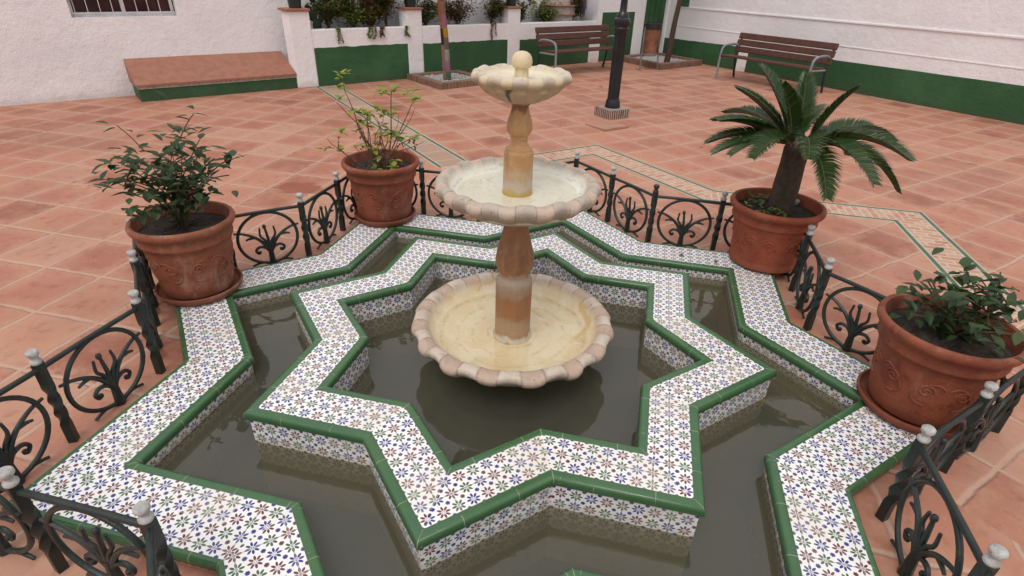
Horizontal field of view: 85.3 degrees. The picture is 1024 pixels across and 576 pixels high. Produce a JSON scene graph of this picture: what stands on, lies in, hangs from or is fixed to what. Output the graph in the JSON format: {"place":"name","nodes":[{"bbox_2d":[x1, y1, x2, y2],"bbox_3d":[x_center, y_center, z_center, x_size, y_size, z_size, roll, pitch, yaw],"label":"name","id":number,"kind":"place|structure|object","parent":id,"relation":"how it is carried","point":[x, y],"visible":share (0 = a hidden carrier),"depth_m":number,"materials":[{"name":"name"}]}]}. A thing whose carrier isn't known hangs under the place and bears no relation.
{"place":"outdoors","nodes":[
{"label":"outdoors","id":0,"kind":"place"},
{"bbox_2d":[210,316,800,575],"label":"pool floor","id":1,"kind":"structure","parent":0,"point":[598,401],"depth_m":2.52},
{"bbox_2d":[1,211,916,575],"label":"basin wall","id":2,"kind":"structure","parent":1,"relation":"on","point":[171,443],"depth_m":2.10,"materials":[{"name":"tile"}]},
{"bbox_2d":[125,200,242,306],"bbox_3d":[-1.591,-0.170,2.763,0.467,0.395,0.467,2,30,0],"label":"flower pot","id":3,"kind":"object","parent":2,"relation":"on","point":[191,264],"visible":0.95,"depth_m":2.67,"materials":[{"name":"ceramic"}]},
{"bbox_2d":[87,90,246,229],"bbox_3d":[-1.611,-0.549,2.571,0.609,0.648,0.567,-23,38,-37],"label":"potted plant","id":4,"kind":"object","parent":3,"relation":"in","point":[182,195],"visible":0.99,"depth_m":2.55,"materials":[{"name":"green plant"}]},
{"bbox_2d":[341,149,419,226],"bbox_3d":[-0.847,-0.653,3.656,0.492,0.395,0.492,2,30,0],"label":"flower pot","id":5,"kind":"object","parent":2,"relation":"on","point":[382,197],"visible":0.95,"depth_m":3.54,"materials":[{"name":"ceramic"}]},
{"bbox_2d":[314,69,424,169],"bbox_3d":[-0.890,-1.025,3.445,0.714,0.612,0.362,2,30,0],"label":"potted shrub","id":6,"kind":"object","parent":5,"relation":"on","point":[375,164],"visible":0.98,"depth_m":3.48,"materials":[{"name":"green plant"}]},
{"bbox_2d":[0,151,1023,575],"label":"iron railing","id":7,"kind":"object","parent":2,"relation":"on","point":[942,457],"visible":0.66,"depth_m":1.89,"materials":[{"name":"black metal"}]},
{"bbox_2d":[728,187,826,273],"bbox_3d":[1.505,-0.328,3.247,0.512,0.372,0.512,2,30,0],"label":"flower pot","id":8,"kind":"object","parent":2,"relation":"on","point":[762,242],"visible":0.88,"depth_m":3.13,"materials":[{"name":"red ceramic"}]},
{"bbox_2d":[744,190,786,216],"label":"weeds","id":9,"kind":"object","parent":8,"relation":"on","point":[763,201],"visible":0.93,"depth_m":3.17,"materials":[{"name":"green plant"}]},
{"bbox_2d":[702,63,918,213],"bbox_3d":[1.572,-0.762,2.999,1.064,0.780,1.109,2,30,0],"label":"cycad","id":10,"kind":"object","parent":8,"relation":"in","point":[800,111],"visible":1,"depth_m":2.92,"materials":[{"name":"green plant"}]},
{"bbox_2d":[856,293,1023,438],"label":"flower pot","id":11,"kind":"object","parent":2,"relation":"on","point":[914,378],"visible":0.86,"depth_m":2.02,"materials":[{"name":"ceramic"}]},
{"bbox_2d":[889,247,1023,362],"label":"potted plant","id":12,"kind":"object","parent":11,"relation":"in","point":[967,328],"visible":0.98,"depth_m":1.98,"materials":[{"name":"green plant"}]},
{"bbox_2d":[243,232,776,575],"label":"basin wall","id":13,"kind":"structure","parent":1,"relation":"on","point":[329,428],"depth_m":2.00,"materials":[{"name":"tile"}]},
{"bbox_2d":[411,51,613,416],"bbox_3d":[0.014,-0.143,2.330,0.895,1.576,0.893,2,30,0],"label":"fountain","id":14,"kind":"object","parent":1,"relation":"on","point":[513,334],"visible":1,"depth_m":2.32,"materials":[{"name":"stone"}]},
{"bbox_2d":[0,61,1023,575],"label":"ground","id":15,"kind":"structure","parent":0,"point":[66,275],"depth_m":4.37,"materials":[{"name":"tile"}]},
{"bbox_2d":[123,51,297,101],"bbox_3d":[-3.900,-2.815,7.338,1.926,0.435,0.510,-20,36,-33],"label":"wall ledge","id":16,"kind":"object","parent":15,"relation":"on","point":[178,77],"depth_m":7.21,"materials":[{"name":"terracotta"},{"name":"green paint"}]},
{"bbox_2d":[0,0,668,105],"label":"house","id":17,"kind":"structure","parent":15,"relation":"on","point":[59,50],"depth_m":6.87,"materials":[{"name":"white paint"}]},
{"bbox_2d":[66,0,176,16],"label":"window","id":18,"kind":"structure","parent":17,"relation":"in","point":[78,8],"depth_m":6.74,"materials":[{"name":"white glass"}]},
{"bbox_2d":[325,0,391,20],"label":"window","id":19,"kind":"structure","parent":17,"relation":"in","point":[390,17],"depth_m":8.39,"materials":[{"name":"glass"}]},
{"bbox_2d":[640,0,665,53],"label":"door","id":20,"kind":"structure","parent":17,"relation":"in","point":[654,12],"depth_m":11.60,"materials":[{"name":"brown wood"}]},
{"bbox_2d":[277,6,596,87],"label":"planter wall","id":21,"kind":"structure","parent":15,"relation":"on","point":[317,57],"depth_m":8.51,"materials":[{"name":"paint"}]},
{"bbox_2d":[287,0,300,7],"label":"plant pot","id":22,"kind":"object","parent":21,"relation":"on","point":[294,3],"visible":1,"depth_m":7.40,"materials":[{"name":"grey"}]},
{"bbox_2d":[304,0,328,28],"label":"prickly pear","id":23,"kind":"object","parent":21,"relation":"on","point":[317,23],"visible":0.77,"depth_m":7.71,"materials":[{"name":"green plant"}]},
{"bbox_2d":[301,0,356,27],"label":"planter plant","id":24,"kind":"object","parent":21,"relation":"in","point":[328,16],"visible":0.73,"depth_m":7.86,"materials":[{"name":"green plant"}]},
{"bbox_2d":[335,27,344,43],"bbox_3d":[-2.451,-3.572,7.873,0.112,0.216,0.138,-20,36,-33],"label":"trailing plant","id":25,"kind":"object","parent":21,"relation":"hanging from","point":[339,32],"visible":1,"depth_m":7.83,"materials":[{"name":"green plant"}]},
{"bbox_2d":[329,0,382,27],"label":"planter plant","id":26,"kind":"object","parent":21,"relation":"in","point":[355,14],"visible":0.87,"depth_m":8.04,"materials":[{"name":"green plant"}]},
{"bbox_2d":[343,0,395,26],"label":"planter plant","id":27,"kind":"object","parent":21,"relation":"in","point":[371,23],"visible":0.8,"depth_m":8.18,"materials":[{"name":"green plant"}]},
{"bbox_2d":[367,27,373,38],"bbox_3d":[-2.082,-3.727,8.120,0.130,0.162,0.138,-20,36,-33],"label":"trailing plant","id":28,"kind":"object","parent":21,"relation":"hanging from","point":[369,35],"visible":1,"depth_m":8.09,"materials":[{"name":"green plant"}]},
{"bbox_2d":[373,26,384,39],"bbox_3d":[-1.974,-3.761,8.198,0.219,0.179,0.138,-20,36,-33],"label":"trailing plant","id":29,"kind":"object","parent":21,"relation":"hanging from","point":[381,34],"visible":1,"depth_m":8.17,"materials":[{"name":"green plant"}]},
{"bbox_2d":[360,0,400,26],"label":"planter plant","id":30,"kind":"object","parent":21,"relation":"in","point":[381,3],"visible":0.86,"depth_m":8.32,"materials":[{"name":"green plant"}]},
{"bbox_2d":[404,26,411,36],"bbox_3d":[-1.610,-3.900,8.452,0.123,0.164,0.136,-20,36,-33],"label":"trailing plant","id":31,"kind":"object","parent":21,"relation":"hanging from","point":[406,32],"visible":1,"depth_m":8.41,"materials":[{"name":"green plant"}]},
{"bbox_2d":[404,0,415,6],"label":"plant pot","id":32,"kind":"object","parent":21,"relation":"on","point":[410,3],"visible":0.99,"depth_m":8.36,"materials":[{"name":"grey"}]},
{"bbox_2d":[401,0,448,24],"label":"planter plant","id":33,"kind":"object","parent":21,"relation":"in","point":[427,15],"visible":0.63,"depth_m":8.75,"materials":[{"name":"green plant"}]},
{"bbox_2d":[435,0,477,23],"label":"planter plant","id":34,"kind":"object","parent":21,"relation":"on","point":[458,13],"visible":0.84,"depth_m":9.03,"materials":[{"name":"green plant"}]},
{"bbox_2d":[479,0,506,23],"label":"planter plant","id":35,"kind":"object","parent":21,"relation":"in","point":[494,9],"visible":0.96,"depth_m":9.38,"materials":[{"name":"green plant"}]},
{"bbox_2d":[490,23,496,40],"bbox_3d":[-0.327,-4.315,9.381,0.169,0.290,0.138,-20,36,-33],"label":"trailing plant","id":36,"kind":"object","parent":21,"relation":"hanging from","point":[493,29],"visible":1,"depth_m":9.32,"materials":[{"name":"green plant"}]},
{"bbox_2d":[506,0,515,5],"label":"plant pot","id":37,"kind":"object","parent":21,"relation":"on","point":[511,3],"visible":0.95,"depth_m":9.43,"materials":[{"name":"grey"}]},
{"bbox_2d":[516,0,540,21],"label":"planter plant","id":38,"kind":"object","parent":21,"relation":"in","point":[523,14],"visible":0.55,"depth_m":9.80,"materials":[{"name":"green plant"}]},
{"bbox_2d":[531,0,563,21],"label":"planter plant","id":39,"kind":"object","parent":21,"relation":"in","point":[544,13],"visible":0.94,"depth_m":10.11,"materials":[{"name":"green plant"}]},
{"bbox_2d":[540,0,577,21],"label":"flower pot","id":40,"kind":"object","parent":21,"relation":"on","point":[568,9],"visible":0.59,"depth_m":10.22,"materials":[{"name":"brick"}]},
{"bbox_2d":[570,0,586,19],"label":"planter plant","id":41,"kind":"object","parent":21,"relation":"on","point":[578,9],"visible":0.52,"depth_m":10.44,"materials":[{"name":"green plant"}]},
{"bbox_2d":[407,70,477,89],"bbox_3d":[-0.951,-3.234,8.606,0.964,0.085,1.009,-20,36,-33],"label":"tree bed","id":42,"kind":"object","parent":15,"relation":"on","point":[460,79],"visible":0.84,"depth_m":8.40,"materials":[{"name":"brick"}]},
{"bbox_2d":[438,0,450,79],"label":"yarn tree","id":43,"kind":"object","parent":42,"relation":"on","point":[446,67],"visible":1,"depth_m":8.14,"materials":[{"name":"multicoloured fabric"}]},
{"bbox_2d":[535,25,624,67],"bbox_3d":[1.218,-4.178,9.758,1.760,0.724,0.548,-20,36,-33],"label":"bench","id":44,"kind":"object","parent":15,"relation":"on","point":[543,40],"visible":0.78,"depth_m":9.68,"materials":[{"name":"brown wood"}]},
{"bbox_2d":[585,121,628,130],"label":"paving slab","id":45,"kind":"structure","parent":15,"relation":"in","point":[607,126],"depth_m":6.34,"materials":[{"name":"tile"}]},
{"bbox_2d":[594,0,630,119],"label":"street lamp","id":46,"kind":"object","parent":15,"relation":"on","point":[611,109],"visible":1,"depth_m":6.55,"materials":[{"name":"metal"}]},
{"bbox_2d":[636,22,661,70],"bbox_3d":[2.530,-4.418,10.181,0.426,0.799,0.320,-11,32,-22],"label":"litter bin","id":47,"kind":"object","parent":15,"relation":"on","point":[651,38],"visible":1,"depth_m":10.04,"materials":[{"name":"orange metal"}]},
{"bbox_2d":[624,52,702,69],"bbox_3d":[2.955,-4.568,11.169,1.455,0.100,1.238,-20,36,-33],"label":"tree bed","id":48,"kind":"object","parent":15,"relation":"on","point":[673,63],"visible":0.84,"depth_m":10.92,"materials":[{"name":"brick"}]},
{"bbox_2d":[664,0,681,61],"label":"slender tree","id":49,"kind":"object","parent":48,"relation":"on","point":[667,58],"visible":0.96,"depth_m":10.47,"materials":[{"name":"red plant"}]},
{"bbox_2d":[715,32,838,92],"bbox_3d":[4.235,-3.681,9.064,0.548,0.724,1.760,-16,34,-29],"label":"bench","id":50,"kind":"object","parent":15,"relation":"on","point":[822,56],"visible":0.97,"depth_m":8.97,"materials":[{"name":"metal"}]},
{"bbox_2d":[662,0,1023,124],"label":"side house","id":51,"kind":"structure","parent":15,"relation":"on","point":[963,56],"depth_m":8.23,"materials":[{"name":"white paint"}]}
]}

